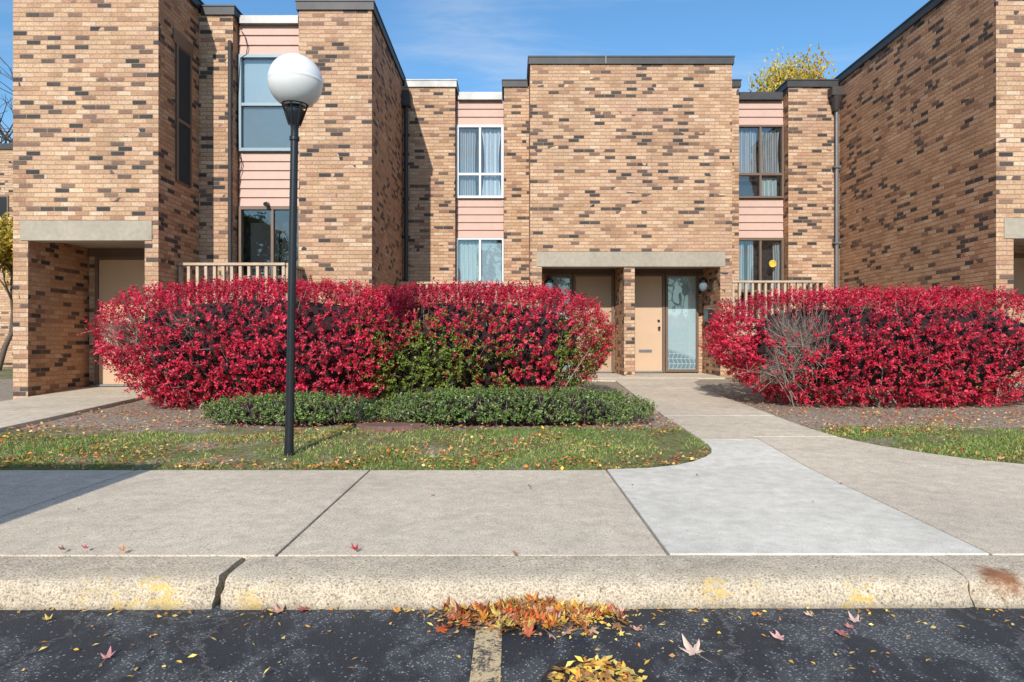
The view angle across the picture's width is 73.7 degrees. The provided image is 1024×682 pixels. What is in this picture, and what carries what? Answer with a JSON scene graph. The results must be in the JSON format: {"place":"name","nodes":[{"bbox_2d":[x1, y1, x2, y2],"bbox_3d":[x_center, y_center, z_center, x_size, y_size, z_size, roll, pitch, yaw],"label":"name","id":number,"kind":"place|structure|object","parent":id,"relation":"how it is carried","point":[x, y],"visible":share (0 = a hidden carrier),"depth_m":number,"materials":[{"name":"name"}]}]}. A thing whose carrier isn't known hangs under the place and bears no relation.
{"place":"outdoors","nodes":[
{"label":"outdoors","id":0,"kind":"place"},
{"bbox_2d":[0,387,143,431],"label":"side path","id":1,"kind":"structure","parent":0,"point":[25,411],"depth_m":9.23,"materials":[{"name":"concrete"}]},
{"bbox_2d":[0,0,929,142],"label":"sky","id":2,"kind":"structure","parent":0,"point":[479,44],"materials":[{"name":"blue"}]},
{"bbox_2d":[0,437,1023,562],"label":"sidewalk","id":3,"kind":"structure","parent":0,"point":[750,497],"depth_m":4.17,"materials":[{"name":"concrete"}]},
{"bbox_2d":[0,605,1023,681],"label":"asphalt road","id":4,"kind":"structure","parent":0,"point":[405,646],"depth_m":2.57,"materials":[{"name":"black asphalt"}]},
{"bbox_2d":[42,474,860,662],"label":"maple leaves","id":5,"kind":"object","parent":4,"relation":"on","point":[690,650],"visible":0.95,"depth_m":2.71,"materials":[{"name":"red plant"}]},
{"bbox_2d":[469,624,501,681],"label":"parking lines","id":6,"kind":"object","parent":4,"relation":"on","point":[486,662],"depth_m":2.49,"materials":[{"name":"paint"}]},
{"bbox_2d":[0,555,1023,609],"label":"kerb","id":7,"kind":"structure","parent":4,"relation":"on","point":[429,582],"depth_m":2.97,"materials":[{"name":"concrete"}]},
{"bbox_2d":[0,600,1023,681],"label":"fallen leaves","id":8,"kind":"object","parent":4,"relation":"on","point":[499,634],"visible":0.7,"depth_m":2.77,"materials":[{"name":"yellow plant"}]},
{"bbox_2d":[430,590,627,639],"bbox_3d":[0.084,1.112,2.785,0.852,0.122,0.350,0,0,0],"label":"leaf pile","id":9,"kind":"object","parent":4,"relation":"on","point":[531,612],"visible":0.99,"depth_m":2.82,"materials":[{"name":"orange plant"}]},
{"bbox_2d":[540,655,652,681],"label":"pile of fallen leaves","id":10,"kind":"object","parent":4,"relation":"on","point":[596,668],"visible":1,"depth_m":2.33,"materials":[{"name":"plant"}]},
{"bbox_2d":[0,367,1023,604],"bbox_3d":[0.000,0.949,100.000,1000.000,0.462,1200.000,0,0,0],"label":"ground","id":11,"kind":"structure","parent":0,"point":[738,392],"depth_m":7.12,"materials":[{"name":"green plant"}]},
{"bbox_2d":[0,143,12,366],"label":"brick townhouse","id":12,"kind":"structure","parent":11,"relation":"on","point":[6,177],"depth_m":19.00,"materials":[{"name":"beige brick"}]},
{"bbox_2d":[0,212,12,370],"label":"yellow maple tree","id":13,"kind":"object","parent":11,"relation":"on","point":[6,246],"visible":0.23,"depth_m":16.43,"materials":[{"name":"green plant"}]},
{"bbox_2d":[0,57,12,142],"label":"bare tree","id":14,"kind":"object","parent":11,"relation":"on","point":[5,137],"visible":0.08,"depth_m":28.89,"materials":[{"name":"brown plant"}]},
{"bbox_2d":[78,273,424,410],"bbox_3d":[-3.417,0.041,9.480,4.719,1.918,2.311,0,0,0],"label":"burning bush","id":15,"kind":"object","parent":11,"relation":"on","point":[228,343],"visible":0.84,"depth_m":8.78,"materials":[{"name":"red plant"}]},
{"bbox_2d":[201,390,384,426],"bbox_3d":[-2.562,0.778,7.942,2.158,0.411,1.142,0,0,0],"label":"hedge","id":16,"kind":"object","parent":11,"relation":"on","point":[315,409],"visible":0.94,"depth_m":7.68,"materials":[{"name":"green plant"}]},
{"bbox_2d":[267,53,322,455],"bbox_3d":[-1.968,-0.756,6.120,0.480,3.613,0.480,1,0,0],"label":"street lamp","id":17,"kind":"object","parent":11,"relation":"on","point":[295,82],"visible":0.98,"depth_m":6.08,"materials":[{"name":"black metal"}]},
{"bbox_2d":[356,422,428,433],"bbox_3d":[-1.320,0.943,7.391,0.852,0.075,0.424,0,0,0],"label":"stepping stone","id":18,"kind":"object","parent":11,"relation":"on","point":[378,426],"visible":0.81,"depth_m":7.31,"materials":[{"name":"grey stone"}]},
{"bbox_2d":[339,277,620,404],"bbox_3d":[-0.528,0.032,9.639,4.094,1.860,2.331,0,0,0],"label":"burning bush","id":19,"kind":"object","parent":11,"relation":"on","point":[487,342],"visible":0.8,"depth_m":8.96,"materials":[{"name":"red plant"}]},
{"bbox_2d":[0,422,1023,469],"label":"grass","id":20,"kind":"structure","parent":11,"relation":"on","point":[965,443],"depth_m":6.40,"materials":[{"name":"green plant"}]},
{"bbox_2d":[0,409,1023,469],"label":"fallen leaves","id":21,"kind":"object","parent":11,"relation":"on","point":[203,462],"visible":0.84,"depth_m":6.34,"materials":[{"name":"orange plant"}]},
{"bbox_2d":[372,384,657,426],"bbox_3d":[0.026,0.789,7.981,3.336,0.550,1.222,0,0,0],"label":"hedge","id":22,"kind":"object","parent":11,"relation":"on","point":[460,408],"visible":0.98,"depth_m":7.67,"materials":[{"name":"green plant"}]},
{"bbox_2d":[13,0,1023,401],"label":"brick townhouse","id":23,"kind":"structure","parent":11,"relation":"on","point":[661,206],"depth_m":11.59,"materials":[{"name":"brick"}]},
{"bbox_2d":[95,256,144,385],"bbox_3d":[-6.500,-0.330,11.380,0.900,2.160,0.140,0,0,0],"label":"door","id":24,"kind":"structure","parent":23,"relation":"in","point":[112,273],"depth_m":11.40,"materials":[{"name":"beige paint"}]},
{"bbox_2d":[173,28,193,187],"bbox_3d":[-5.170,-3.625,10.740,0.040,2.310,0.640,0,0,0],"label":"side slot window","id":25,"kind":"structure","parent":23,"relation":"in","point":[184,50],"depth_m":10.72,"materials":[{"name":"black glass"}]},
{"bbox_2d":[238,54,298,151],"bbox_3d":[-4.073,-4.003,11.508,1.055,1.625,0.125,0,0,0],"label":"window","id":26,"kind":"structure","parent":23,"relation":"in","point":[263,126],"depth_m":11.53,"materials":[{"name":"white glass"}]},
{"bbox_2d":[238,206,298,278],"bbox_3d":[-4.073,-1.655,11.497,1.055,1.210,0.105,0,0,0],"label":"window","id":27,"kind":"structure","parent":23,"relation":"in","point":[240,208],"depth_m":11.46,"materials":[{"name":"brown metal"}]},
{"bbox_2d":[456,125,503,198],"bbox_3d":[-0.690,-3.870,14.783,1.020,1.580,0.175,0,0,0],"label":"window","id":28,"kind":"structure","parent":23,"relation":"in","point":[491,138],"depth_m":14.84,"materials":[{"name":"white glass"}]},
{"bbox_2d":[456,238,503,291],"bbox_3d":[-0.690,-1.635,14.783,1.020,1.170,0.177,0,0,0],"label":"window","id":29,"kind":"structure","parent":23,"relation":"in","point":[478,261],"depth_m":14.82,"materials":[{"name":"white glass"}]},
{"bbox_2d":[573,274,613,371],"bbox_3d":[1.760,-0.388,14.700,0.880,2.125,0.140,0,0,0],"label":"door","id":30,"kind":"structure","parent":23,"relation":"in","point":[594,285],"depth_m":14.72,"materials":[{"name":"beige paint"}]},
{"bbox_2d":[635,274,664,371],"bbox_3d":[2.875,-0.388,14.700,0.830,2.125,0.140,0,0,0],"label":"door","id":31,"kind":"structure","parent":23,"relation":"in","point":[649,288],"depth_m":14.72,"materials":[{"name":"beige paint"}]},
{"bbox_2d":[739,125,783,198],"bbox_3d":[5.345,-3.870,14.783,1.030,1.580,0.177,0,0,0],"label":"window","id":32,"kind":"structure","parent":23,"relation":"in","point":[767,139],"depth_m":14.84,"materials":[{"name":"brown glass"}]},
{"bbox_2d":[739,238,783,292],"bbox_3d":[5.345,-1.635,14.783,1.030,1.170,0.176,0,0,0],"label":"window","id":33,"kind":"structure","parent":23,"relation":"in","point":[741,244],"depth_m":14.83,"materials":[{"name":"brown glass"}]},
{"bbox_2d":[1014,254,1023,386],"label":"door","id":34,"kind":"structure","parent":23,"relation":"in","point":[1018,258],"depth_m":11.15,"materials":[{"name":"beige paint"}]},
{"bbox_2d":[20,402,1023,430],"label":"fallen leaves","id":35,"kind":"object","parent":11,"relation":"on","point":[837,424],"visible":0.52,"depth_m":8.03,"materials":[{"name":"orange plant"}]},
{"bbox_2d":[123,408,1006,457],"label":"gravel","id":36,"kind":"structure","parent":11,"relation":"on","point":[432,456],"depth_m":7.95,"materials":[{"name":"stone"}]},
{"bbox_2d":[748,43,836,91],"bbox_3d":[10.629,-5.260,27.526,6.357,12.304,8.851,0,0,22],"label":"yellow maple tree","id":37,"kind":"object","parent":11,"relation":"on","point":[778,77],"visible":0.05,"depth_m":26.14,"materials":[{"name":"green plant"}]},
{"bbox_2d":[698,282,1023,409],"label":"burning bush","id":38,"kind":"object","parent":11,"relation":"on","point":[919,345],"visible":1,"depth_m":9.02,"materials":[{"name":"red plant"}]},
{"bbox_2d":[555,373,836,441],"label":"front path","id":39,"kind":"structure","parent":0,"point":[688,403],"depth_m":8.74,"materials":[{"name":"concrete"}]}
]}

